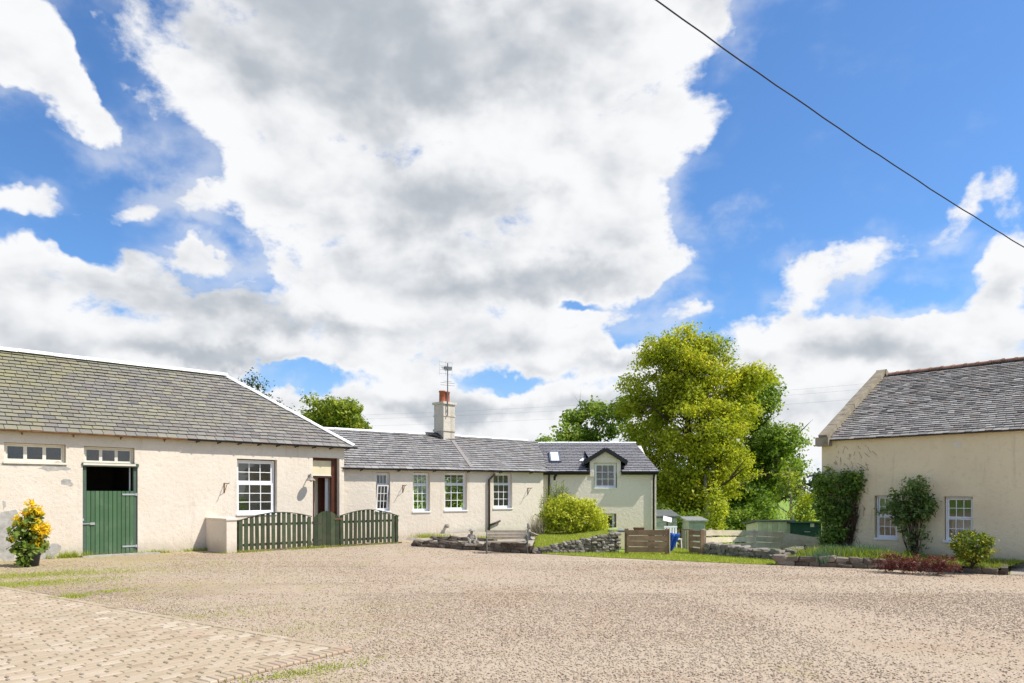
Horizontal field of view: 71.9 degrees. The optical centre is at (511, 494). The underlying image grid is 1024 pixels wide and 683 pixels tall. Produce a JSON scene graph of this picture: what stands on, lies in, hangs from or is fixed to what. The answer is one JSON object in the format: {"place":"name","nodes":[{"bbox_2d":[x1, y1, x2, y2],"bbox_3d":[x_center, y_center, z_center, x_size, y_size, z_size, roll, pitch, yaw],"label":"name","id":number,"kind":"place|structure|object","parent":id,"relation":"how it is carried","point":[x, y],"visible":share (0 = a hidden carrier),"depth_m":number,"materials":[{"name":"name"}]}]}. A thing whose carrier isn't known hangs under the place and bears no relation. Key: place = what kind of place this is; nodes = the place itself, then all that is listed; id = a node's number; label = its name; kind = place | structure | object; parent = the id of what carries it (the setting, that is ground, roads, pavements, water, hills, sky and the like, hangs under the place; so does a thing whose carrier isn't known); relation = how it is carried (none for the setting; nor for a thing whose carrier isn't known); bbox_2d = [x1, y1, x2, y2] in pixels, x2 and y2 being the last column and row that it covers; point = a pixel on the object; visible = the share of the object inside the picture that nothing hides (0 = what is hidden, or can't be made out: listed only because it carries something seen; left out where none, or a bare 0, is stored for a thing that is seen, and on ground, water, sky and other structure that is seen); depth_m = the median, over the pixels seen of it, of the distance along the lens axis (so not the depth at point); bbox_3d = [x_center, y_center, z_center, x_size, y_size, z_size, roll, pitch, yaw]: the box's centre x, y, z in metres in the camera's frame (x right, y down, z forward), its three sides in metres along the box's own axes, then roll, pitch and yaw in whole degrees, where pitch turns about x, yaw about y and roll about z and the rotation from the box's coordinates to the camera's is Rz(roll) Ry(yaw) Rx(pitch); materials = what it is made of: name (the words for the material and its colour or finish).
{"place":"outdoors","nodes":[
{"label":"outdoors","id":0,"kind":"place"},
{"bbox_2d":[0,586,352,682],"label":"sett paving","id":1,"kind":"structure","parent":0,"point":[49,639],"depth_m":7.29,"materials":[{"name":"stone"}]},
{"bbox_2d":[420,532,534,545],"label":"terrace","id":2,"kind":"structure","parent":0,"point":[531,542],"depth_m":23.02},
{"bbox_2d":[437,535,457,541],"bbox_3d":[-1.950,1.302,21.297,0.649,0.235,0.197,0,0,-11],"label":"driftwood root","id":3,"kind":"object","parent":2,"relation":"on","point":[448,539],"visible":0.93,"depth_m":21.27,"materials":[{"name":"brown plant"}]},
{"bbox_2d":[430,535,497,541],"bbox_3d":[-1.516,1.377,21.828,2.502,0.206,0.276,0,0,33],"label":"terrace step","id":4,"kind":"object","parent":2,"relation":"on","point":[454,537],"visible":0.53,"depth_m":21.80,"materials":[{"name":"stone"}]},
{"bbox_2d":[525,523,539,539],"bbox_3d":[0.621,1.115,21.394,0.444,0.530,0.331,0,0,0],"label":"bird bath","id":5,"kind":"object","parent":2,"relation":"on","point":[529,530],"visible":0.91,"depth_m":21.36,"materials":[{"name":"grey stone"}]},
{"bbox_2d":[523,514,546,536],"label":"dry grass clump","id":6,"kind":"object","parent":2,"relation":"on","point":[536,527],"visible":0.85,"depth_m":22.81,"materials":[{"name":"beige plant"}]},
{"bbox_2d":[0,540,1023,682],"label":"gravel yard","id":7,"kind":"structure","parent":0,"point":[979,662],"depth_m":9.67,"materials":[{"name":"beige gravel"}]},
{"bbox_2d":[6,499,52,567],"bbox_3d":[-10.777,0.859,15.761,0.974,1.612,0.781,0,0,-18],"label":"potted shrub","id":8,"kind":"object","parent":7,"relation":"on","point":[31,529],"visible":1,"depth_m":15.64,"materials":[{"name":"yellow plant"}]},
{"bbox_2d":[205,516,237,552],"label":"garden wall","id":9,"kind":"structure","parent":7,"relation":"on","point":[221,533],"depth_m":19.42,"materials":[{"name":"white paint"}]},
{"bbox_2d":[237,509,401,551],"bbox_3d":[-5.635,1.057,21.421,5.495,1.185,0.180,0,0,-45],"label":"picket fence","id":10,"kind":"object","parent":7,"relation":"on","point":[394,520],"visible":0.96,"depth_m":20.84,"materials":[{"name":"green paint"}]},
{"bbox_2d":[312,511,341,545],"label":"picket gate","id":11,"kind":"structure","parent":10,"relation":"attached to","point":[325,528],"depth_m":21.32,"materials":[{"name":"green paint"}]},
{"bbox_2d":[411,539,534,553],"bbox_3d":[-1.254,1.484,20.608,4.589,0.331,0.338,0,0,38],"label":"stone edging","id":12,"kind":"object","parent":7,"relation":"on","point":[511,547],"visible":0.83,"depth_m":20.24,"materials":[{"name":"stone"}]},
{"bbox_2d":[464,529,478,545],"bbox_3d":[-1.157,1.224,20.405,0.420,0.473,0.337,0,0,-8],"label":"garden statue","id":13,"kind":"object","parent":12,"relation":"on","point":[472,541],"visible":1,"depth_m":20.35,"materials":[{"name":"stone"}]},
{"bbox_2d":[486,529,527,553],"bbox_3d":[-0.140,1.281,19.373,1.144,0.650,0.581,0,0,-3],"label":"garden bench","id":14,"kind":"object","parent":7,"relation":"on","point":[511,534],"visible":0.96,"depth_m":19.59,"materials":[{"name":"grey wood"}]},
{"bbox_2d":[0,529,1023,682],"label":"grass","id":15,"kind":"structure","parent":7,"relation":"on","point":[546,539],"depth_m":16.38,"materials":[{"name":"green plant"}]},
{"bbox_2d":[871,551,963,575],"bbox_3d":[8.126,1.383,14.243,1.664,0.509,0.693,0,0,31],"label":"heather clump","id":16,"kind":"object","parent":7,"relation":"on","point":[906,565],"visible":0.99,"depth_m":14.19,"materials":[{"name":"red plant"}]},
{"bbox_2d":[0,0,1023,492],"label":"sky","id":17,"kind":"structure","parent":0,"point":[355,199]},
{"bbox_2d":[374,384,856,414],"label":"power line","id":18,"kind":"object","parent":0,"point":[569,405],"visible":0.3,"depth_m":114.10,"materials":[{"name":"metal"}]},
{"bbox_2d":[541,550,774,564],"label":"front lawn","id":19,"kind":"structure","parent":0,"point":[669,559],"depth_m":17.86,"materials":[{"name":"green plant"}]},
{"bbox_2d":[670,533,679,550],"bbox_3d":[4.512,1.356,19.595,0.347,0.597,0.079,0,0,0],"label":"blue tarpaulin","id":20,"kind":"object","parent":19,"relation":"on","point":[673,539],"visible":0.7,"depth_m":19.59,"materials":[{"name":"blue plastic"}]},
{"bbox_2d":[414,496,1013,574],"bbox_3d":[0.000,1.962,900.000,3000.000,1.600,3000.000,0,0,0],"label":"ground","id":21,"kind":"structure","parent":0,"point":[785,506],"depth_m":91.29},
{"bbox_2d":[0,347,357,560],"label":"stable building","id":22,"kind":"structure","parent":21,"relation":"on","point":[101,456],"depth_m":19.76,"materials":[{"name":"paint"}]},
{"bbox_2d":[3,443,66,464],"bbox_3d":[-11.787,-1.002,17.472,1.324,0.499,0.205,0,0,-44],"label":"window","id":23,"kind":"structure","parent":22,"relation":"in","point":[15,461],"depth_m":17.47,"materials":[{"name":"beige paint"}]},
{"bbox_2d":[83,447,135,465],"bbox_3d":[-10.604,-1.001,18.599,1.231,0.477,0.205,0,0,-44],"label":"window","id":24,"kind":"structure","parent":22,"relation":"in","point":[89,462],"depth_m":18.63,"materials":[{"name":"beige paint"}]},
{"bbox_2d":[83,491,137,554],"bbox_3d":[-10.583,0.730,18.594,1.337,1.649,0.100,0,0,-44],"label":"half door","id":25,"kind":"structure","parent":22,"relation":"in","point":[109,523],"depth_m":18.58,"materials":[{"name":"green paint"}]},
{"bbox_2d":[236,460,276,515],"bbox_3d":[-7.744,-0.206,21.348,1.258,1.656,0.245,0,0,-44],"label":"window","id":26,"kind":"structure","parent":22,"relation":"in","point":[243,512],"depth_m":21.43,"materials":[{"name":"white paint"}]},
{"bbox_2d":[306,474,315,481],"bbox_3d":[-6.360,-0.530,22.257,0.300,0.275,0.416,0,0,-44],"label":"wall lamp","id":27,"kind":"object","parent":22,"relation":"attached to","point":[310,478],"visible":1,"depth_m":22.18,"materials":[{"name":"metal"}]},
{"bbox_2d":[313,458,336,517],"bbox_3d":[-6.313,0.100,23.180,1.932,3.000,0.585,0,0,-44],"label":"entrance door","id":28,"kind":"structure","parent":22,"relation":"in","point":[323,468],"depth_m":23.24,"materials":[{"name":"brown wood"}]},
{"bbox_2d":[238,367,294,410],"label":"birch tree","id":29,"kind":"object","parent":21,"relation":"on","point":[257,385],"visible":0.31,"depth_m":45.64,"materials":[{"name":"green plant"}]},
{"bbox_2d":[297,391,371,429],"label":"maple tree","id":30,"kind":"object","parent":21,"relation":"on","point":[340,413],"visible":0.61,"depth_m":41.22,"materials":[{"name":"green plant"}]},
{"bbox_2d":[324,390,548,542],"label":"cottage range","id":31,"kind":"structure","parent":21,"relation":"on","point":[500,476],"depth_m":25.86,"materials":[{"name":"beige paint"}]},
{"bbox_2d":[376,473,390,511],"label":"window","id":32,"kind":"structure","parent":31,"relation":"in","point":[386,509],"depth_m":24.26,"materials":[{"name":"white paint"}]},
{"bbox_2d":[412,473,430,512],"bbox_3d":[-3.221,-0.069,24.887,0.694,1.401,0.265,0,0,-29],"label":"window","id":33,"kind":"structure","parent":31,"relation":"in","point":[417,484],"depth_m":24.93,"materials":[{"name":"white paint"}]},
{"bbox_2d":[439,362,453,415],"bbox_3d":[-2.524,-4.160,27.846,0.516,2.144,0.871,0,0,12],"label":"tv aerial","id":34,"kind":"object","parent":31,"relation":"attached to","point":[448,368],"visible":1,"depth_m":27.69,"materials":[{"name":"metal"}]},
{"bbox_2d":[444,473,467,510],"bbox_3d":[-2.062,-0.095,25.526,0.940,1.391,0.265,0,0,-29],"label":"window","id":35,"kind":"structure","parent":31,"relation":"in","point":[457,508],"depth_m":25.64,"materials":[{"name":"white paint"}]},
{"bbox_2d":[493,473,512,508],"bbox_3d":[-0.383,-0.126,26.453,0.843,1.343,0.265,0,0,-29],"label":"window","id":36,"kind":"structure","parent":31,"relation":"in","point":[497,474],"depth_m":26.56,"materials":[{"name":"white paint"}]},
{"bbox_2d":[413,477,462,508],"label":"garden hedge","id":37,"kind":"object","parent":21,"relation":"on","point":[422,500],"visible":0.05,"depth_m":36.34,"materials":[{"name":"green plant"}]},
{"bbox_2d":[535,433,555,441],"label":"distant tree","id":38,"kind":"object","parent":21,"relation":"on","point":[542,439],"visible":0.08,"depth_m":69.47,"materials":[{"name":"green plant"}]},
{"bbox_2d":[531,532,621,553],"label":"dry stone wall","id":39,"kind":"structure","parent":21,"relation":"on","point":[609,542],"depth_m":19.23,"materials":[{"name":"stone"}]},
{"bbox_2d":[549,391,634,441],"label":"sycamore tree","id":40,"kind":"object","parent":21,"relation":"on","point":[598,412],"visible":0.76,"depth_m":40.47,"materials":[{"name":"green plant"}]},
{"bbox_2d":[538,442,658,548],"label":"dormer cottage","id":41,"kind":"structure","parent":21,"relation":"on","point":[616,481],"depth_m":27.55,"materials":[{"name":"paint"}]},
{"bbox_2d":[594,463,616,488],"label":"window","id":42,"kind":"structure","parent":41,"relation":"in","point":[595,464],"depth_m":27.61,"materials":[{"name":"white paint"}]},
{"bbox_2d":[605,514,613,527],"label":"window","id":43,"kind":"structure","parent":41,"relation":"in","point":[612,515],"depth_m":27.69,"materials":[{"name":"white paint"}]},
{"bbox_2d":[413,468,820,497],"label":"woodland","id":44,"kind":"object","parent":21,"relation":"on","point":[798,487],"depth_m":229.62,"materials":[{"name":"green plant"}]},
{"bbox_2d":[625,528,669,553],"bbox_3d":[3.598,1.400,18.798,1.189,1.000,0.140,0,0,8],"label":"timber fence","id":45,"kind":"object","parent":21,"relation":"on","point":[647,543],"visible":0.86,"depth_m":18.73,"materials":[{"name":"brown wood"}]},
{"bbox_2d":[662,516,671,535],"bbox_3d":[6.148,1.794,28.029,0.377,1.911,0.303,0,0,0],"label":"tilted board","id":46,"kind":"object","parent":21,"relation":"on","point":[667,519],"visible":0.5,"depth_m":27.95,"materials":[{"name":"white paint"}]},
{"bbox_2d":[656,510,679,546],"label":"garden shed","id":47,"kind":"structure","parent":21,"relation":"on","point":[661,523],"depth_m":30.99,"materials":[{"name":"wood"}]},
{"bbox_2d":[656,498,723,547],"bbox_3d":[8.417,1.486,34.533,4.025,2.650,2.377,0,0,0],"label":"shrub","id":48,"kind":"object","parent":21,"relation":"on","point":[679,524],"visible":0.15,"depth_m":34.26,"materials":[{"name":"green plant"}]},
{"bbox_2d":[679,516,708,549],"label":"garden shed","id":49,"kind":"structure","parent":21,"relation":"on","point":[697,523],"depth_m":30.03,"materials":[{"name":"wood"}]},
{"bbox_2d":[609,320,783,520],"bbox_3d":[9.605,-3.076,36.532,8.935,11.884,7.735,0,0,0],"label":"beech tree","id":50,"kind":"object","parent":21,"relation":"on","point":[711,442],"visible":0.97,"depth_m":35.70,"materials":[{"name":"green plant"}]},
{"bbox_2d":[689,529,703,554],"bbox_3d":[4.950,1.415,18.973,0.125,0.970,0.643,0,0,-19],"label":"timber fence","id":51,"kind":"object","parent":21,"relation":"on","point":[692,538],"visible":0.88,"depth_m":18.86,"materials":[{"name":"brown wood"}]},
{"bbox_2d":[703,474,720,516],"bbox_3d":[10.165,0.913,35.500,1.113,3.887,0.433,0,0,0],"label":"dead trunk","id":52,"kind":"object","parent":21,"relation":"on","point":[705,484],"visible":0.26,"depth_m":35.42,"materials":[{"name":"brown plant"}]},
{"bbox_2d":[700,481,730,543],"bbox_3d":[9.514,1.116,33.097,1.489,3.518,1.569,0,0,0],"label":"golden conifer","id":53,"kind":"object","parent":21,"relation":"on","point":[720,510],"visible":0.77,"depth_m":32.88,"materials":[{"name":"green plant"}]},
{"bbox_2d":[703,542,790,559],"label":"rubble wall","id":54,"kind":"structure","parent":21,"relation":"on","point":[720,549],"depth_m":17.81,"materials":[{"name":"stone"}]},
{"bbox_2d":[717,486,782,543],"bbox_3d":[12.383,1.397,38.102,4.694,3.733,2.492,0,0,0],"label":"shrub","id":55,"kind":"object","parent":21,"relation":"on","point":[733,521],"visible":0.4,"depth_m":37.82,"materials":[{"name":"green plant"}]},
{"bbox_2d":[702,529,821,553],"bbox_3d":[6.836,1.410,19.826,4.114,0.980,0.854,0,0,-21],"label":"timber fence","id":56,"kind":"object","parent":21,"relation":"on","point":[785,540],"visible":0.65,"depth_m":20.15,"materials":[{"name":"grey wood"}]},
{"bbox_2d":[710,371,814,524],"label":"sycamore tree","id":57,"kind":"object","parent":21,"relation":"on","point":[774,445],"visible":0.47,"depth_m":41.09,"materials":[{"name":"green plant"}]},
{"bbox_2d":[742,520,795,548],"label":"long shed","id":58,"kind":"structure","parent":21,"relation":"on","point":[772,525],"depth_m":26.48,"materials":[{"name":"wood"}]},
{"bbox_2d":[767,456,809,519],"bbox_3d":[13.132,0.518,33.452,2.245,4.685,1.867,0,0,0],"label":"birch tree","id":59,"kind":"object","parent":21,"relation":"on","point":[784,482],"visible":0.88,"depth_m":33.44,"materials":[{"name":"green plant"}]},
{"bbox_2d":[784,545,807,555],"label":"rubble wall","id":60,"kind":"structure","parent":21,"relation":"on","point":[793,552],"depth_m":17.54,"materials":[{"name":"stone"}]},
{"bbox_2d":[783,486,821,524],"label":"shrub","id":61,"kind":"object","parent":21,"relation":"on","point":[806,502],"visible":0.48,"depth_m":29.97,"materials":[{"name":"green plant"}]},
{"bbox_2d":[787,521,821,536],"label":"shed","id":62,"kind":"structure","parent":21,"relation":"on","point":[808,528],"depth_m":26.18,"materials":[{"name":"metal"}]},
{"bbox_2d":[773,554,1004,574],"bbox_3d":[7.923,1.491,15.171,4.370,0.318,0.355,0,0,28],"label":"bed edging","id":63,"kind":"object","parent":21,"relation":"on","point":[835,561],"visible":0.67,"depth_m":15.41,"materials":[{"name":"stone"}]},
{"bbox_2d":[792,555,1023,567],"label":"flower bed","id":64,"kind":"object","parent":21,"relation":"on","point":[974,562],"visible":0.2,"depth_m":15.18,"materials":[{"name":"soil"}]},
{"bbox_2d":[805,551,846,562],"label":"lavender clump","id":65,"kind":"object","parent":64,"relation":"on","point":[820,553],"visible":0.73,"depth_m":15.75,"materials":[{"name":"green plant"}]},
{"bbox_2d":[809,543,855,556],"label":"lavender clump","id":66,"kind":"object","parent":64,"relation":"on","point":[828,548],"visible":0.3,"depth_m":16.51,"materials":[{"name":"green plant"}]},
{"bbox_2d":[841,541,909,556],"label":"lavender clump","id":67,"kind":"object","parent":64,"relation":"on","point":[869,547],"visible":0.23,"depth_m":16.17,"materials":[{"name":"green plant"}]},
{"bbox_2d":[874,475,941,555],"bbox_3d":[9.632,0.556,17.205,1.468,2.072,0.854,0,0,36],"label":"climbing rose","id":68,"kind":"object","parent":64,"relation":"on","point":[919,507],"visible":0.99,"depth_m":17.07,"materials":[{"name":"green plant"}]},
{"bbox_2d":[947,529,1000,568],"bbox_3d":[9.344,1.100,14.332,0.939,0.805,0.840,0,0,0],"label":"variegated bush","id":69,"kind":"object","parent":64,"relation":"on","point":[965,546],"visible":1,"depth_m":14.21,"materials":[{"name":"green plant"}]},
{"bbox_2d":[815,357,1023,566],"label":"farmhouse","id":70,"kind":"object","parent":21,"relation":"on","point":[954,433],"visible":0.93,"depth_m":17.57,"materials":[{"name":"paint"}]},
{"bbox_2d":[809,466,867,548],"bbox_3d":[8.601,0.506,18.586,1.582,2.642,0.921,0,0,36],"label":"ivy","id":71,"kind":"object","parent":70,"relation":"attached to","point":[822,491],"visible":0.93,"depth_m":18.45,"materials":[{"name":"green plant"}]},
{"bbox_2d":[874,496,897,540],"bbox_3d":[9.485,0.591,17.865,0.225,1.105,0.569,0,0,-43],"label":"window","id":72,"kind":"structure","parent":70,"relation":"in","point":[883,537],"depth_m":17.94,"materials":[{"name":"white paint"}]},
{"bbox_2d":[943,497,972,542],"bbox_3d":[10.570,0.601,16.691,0.225,1.081,0.639,0,0,-43],"label":"window","id":73,"kind":"structure","parent":70,"relation":"in","point":[948,499],"depth_m":16.79,"materials":[{"name":"white paint"}]},
{"bbox_2d":[1001,561,1007,574],"bbox_3d":[10.304,1.530,14.789,0.120,0.140,1.761,0,0,35],"label":"timber sleeper","id":74,"kind":"object","parent":21,"relation":"on","point":[1004,568],"visible":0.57,"depth_m":14.09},
{"bbox_2d":[655,0,1023,247],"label":"overhead cable","id":75,"kind":"object","parent":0,"point":[697,29],"visible":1,"depth_m":10.24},
{"bbox_2d":[1010,567,1023,574],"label":"side path","id":76,"kind":"structure","parent":0,"point":[1020,570],"depth_m":14.64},
{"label":"lawn bank","id":77,"kind":"structure","parent":0,"visible":0},
{"bbox_2d":[538,479,571,531],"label":"feathery shrub","id":78,"kind":"object","parent":77,"relation":"on","point":[553,491],"visible":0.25,"depth_m":24.53,"materials":[{"name":"green plant"}]},
{"bbox_2d":[533,494,614,533],"bbox_3d":[2.020,0.699,23.279,2.665,1.516,1.774,0,0,0],"label":"golden bush","id":79,"kind":"object","parent":77,"relation":"on","point":[567,513],"visible":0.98,"depth_m":22.91,"materials":[{"name":"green plant"}]},
{"bbox_2d":[608,530,653,541],"bbox_3d":[3.524,1.483,21.000,1.300,0.835,0.500,0,0,0],"label":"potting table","id":80,"kind":"object","parent":77,"relation":"on","point":[624,531],"visible":0.09,"depth_m":20.96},
{"bbox_2d":[633,527,643,529],"bbox_3d":[3.759,1.019,20.950,0.320,0.090,0.180,0,0,0],"label":"terracotta trough","id":81,"kind":"object","parent":80,"relation":"on","point":[638,528],"visible":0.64,"depth_m":20.87,"materials":[{"name":"ceramic"}]},
{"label":"garden path","id":82,"kind":"structure","parent":0,"visible":0},
{"bbox_2d":[664,526,681,547],"bbox_3d":[5.089,1.410,22.308,0.440,0.816,0.453,0,0,-10],"label":"plastic chair","id":83,"kind":"object","parent":82,"relation":"on","point":[671,528],"visible":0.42,"depth_m":22.51,"materials":[{"name":"white paint"}]},
{"bbox_2d":[677,529,688,549],"bbox_3d":[5.697,1.596,23.383,0.499,0.920,0.026,0,0,4],"label":"fence","id":84,"kind":"object","parent":82,"relation":"on","point":[684,537],"visible":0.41,"depth_m":23.37,"materials":[{"name":"grey wood"}]}
]}

